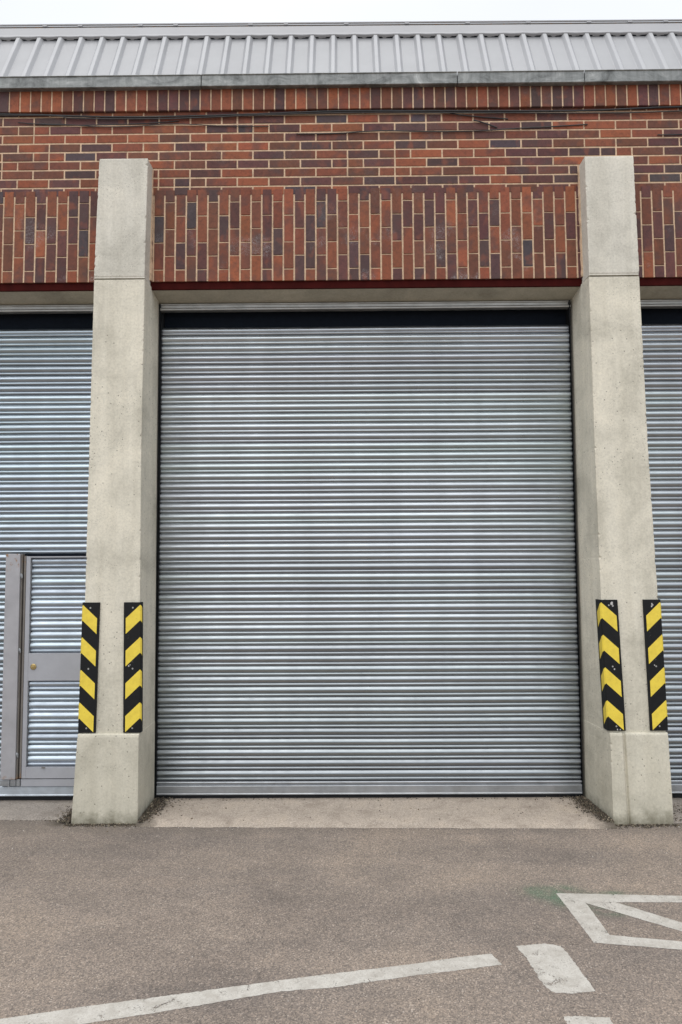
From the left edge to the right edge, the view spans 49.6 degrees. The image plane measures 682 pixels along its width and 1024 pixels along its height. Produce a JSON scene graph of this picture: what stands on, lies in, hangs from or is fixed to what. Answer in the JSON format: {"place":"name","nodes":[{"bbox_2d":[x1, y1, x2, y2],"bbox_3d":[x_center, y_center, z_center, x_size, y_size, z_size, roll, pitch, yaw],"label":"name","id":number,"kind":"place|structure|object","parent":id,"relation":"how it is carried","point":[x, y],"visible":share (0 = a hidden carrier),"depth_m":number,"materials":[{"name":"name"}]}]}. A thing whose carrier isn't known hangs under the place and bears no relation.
{"place":"outdoors","nodes":[
{"label":"outdoors","id":0,"kind":"place"},
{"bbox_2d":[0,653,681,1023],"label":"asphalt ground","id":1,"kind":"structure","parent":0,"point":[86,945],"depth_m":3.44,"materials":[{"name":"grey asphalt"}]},
{"bbox_2d":[0,800,72,819],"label":"concrete apron","id":2,"kind":"object","parent":1,"relation":"on","point":[29,809],"visible":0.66,"depth_m":5.05,"materials":[{"name":"grey concrete"}]},
{"bbox_2d":[0,19,681,824],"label":"depot building","id":3,"kind":"structure","parent":1,"relation":"on","point":[360,453],"depth_m":5.32,"materials":[{"name":"metal"}]},
{"bbox_2d":[0,553,86,786],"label":"wicket door","id":4,"kind":"structure","parent":3,"relation":"in","point":[51,672],"depth_m":5.27,"materials":[{"name":"grey paint"}]},
{"bbox_2d":[78,602,99,732],"bbox_3d":[-1.670,1.031,4.941,0.128,0.851,0.118,0,-4,0],"label":"corner guard","id":5,"kind":"object","parent":3,"relation":"on","point":[87,713],"visible":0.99,"depth_m":4.89,"materials":[{"name":"multicoloured rubber"}]},
{"bbox_2d":[18,120,178,125],"bbox_3d":[-1.759,-2.817,5.353,1.171,0.033,0.010,0,-4,0],"label":"wall cable","id":6,"kind":"object","parent":3,"relation":"attached to","point":[100,124],"depth_m":5.35,"materials":[{"name":"black rubber"}]},
{"bbox_2d":[123,602,142,732],"bbox_3d":[-1.381,1.028,4.909,0.130,0.851,0.058,0,-4,0],"label":"corner guard","id":7,"kind":"object","parent":3,"relation":"on","point":[133,676],"visible":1,"depth_m":4.89,"materials":[{"name":"black rubber"}]},
{"bbox_2d":[41,123,268,126],"bbox_3d":[-1.349,-2.802,5.348,1.650,0.045,0.010,0,-4,0],"label":"wall cable","id":8,"kind":"object","parent":3,"relation":"attached to","point":[161,124],"depth_m":5.35,"materials":[{"name":"black rubber"}]},
{"bbox_2d":[0,106,681,117],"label":"wall cable","id":9,"kind":"object","parent":3,"relation":"attached to","point":[357,111],"depth_m":5.33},
{"bbox_2d":[0,110,681,119],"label":"wall cable","id":10,"kind":"object","parent":3,"relation":"attached to","point":[361,112],"depth_m":5.33,"materials":[{"name":"black rubber"}]},
{"bbox_2d":[296,124,587,133],"bbox_3d":[0.727,-2.762,5.328,2.100,0.057,0.011,0,-4,0],"label":"wall cable","id":11,"kind":"object","parent":3,"relation":"attached to","point":[445,131],"depth_m":5.32,"materials":[{"name":"black rubber"}]},
{"bbox_2d":[448,113,507,119],"bbox_3d":[0.966,-2.863,5.332,0.481,0.064,0.010,0,-4,0],"label":"wall cable","id":12,"kind":"object","parent":3,"relation":"attached to","point":[478,116],"depth_m":5.33,"materials":[{"name":"black rubber"}]},
{"bbox_2d":[473,120,496,127],"bbox_3d":[1.042,-2.800,5.327,0.173,0.069,0.013,0,-4,0],"label":"wall cable","id":13,"kind":"object","parent":3,"relation":"attached to","point":[485,123],"depth_m":5.32,"materials":[{"name":"black rubber"}]},
{"bbox_2d":[595,599,625,730],"bbox_3d":[1.773,1.008,4.883,0.172,0.851,0.078,-3,-5,34],"label":"corner guard","id":14,"kind":"object","parent":3,"relation":"on","point":[610,665],"visible":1,"depth_m":4.87,"materials":[{"name":"black rubber"}]},
{"bbox_2d":[642,599,667,730],"bbox_3d":[2.072,1.008,4.910,0.133,0.851,0.118,0,-4,0],"label":"corner guard","id":15,"kind":"object","parent":3,"relation":"on","point":[655,672],"visible":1,"depth_m":4.86,"materials":[{"name":"black rubber"}]},
{"bbox_2d":[44,795,681,831],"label":"leaf litter","id":16,"kind":"object","parent":1,"relation":"on","point":[157,801],"visible":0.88,"depth_m":4.89,"materials":[{"name":"brown plant"}]},
{"bbox_2d":[136,796,616,828],"bbox_3d":[0.213,2.012,4.998,3.062,0.032,0.669,0,-4,0],"label":"concrete apron","id":17,"kind":"object","parent":1,"relation":"on","point":[480,812],"visible":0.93,"depth_m":4.90,"materials":[{"name":"grey concrete"}]},
{"bbox_2d":[672,798,681,822],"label":"concrete apron","id":18,"kind":"object","parent":1,"relation":"on","point":[675,801],"visible":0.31,"depth_m":4.97,"materials":[{"name":"grey concrete"}]},
{"bbox_2d":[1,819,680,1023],"bbox_3d":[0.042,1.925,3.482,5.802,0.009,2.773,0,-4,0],"label":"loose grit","id":19,"kind":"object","parent":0,"point":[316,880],"visible":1,"depth_m":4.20,"materials":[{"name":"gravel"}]},
{"bbox_2d":[0,0,681,26],"label":"sky","id":20,"kind":"structure","parent":0,"point":[11,11],"materials":[{"name":"white"}]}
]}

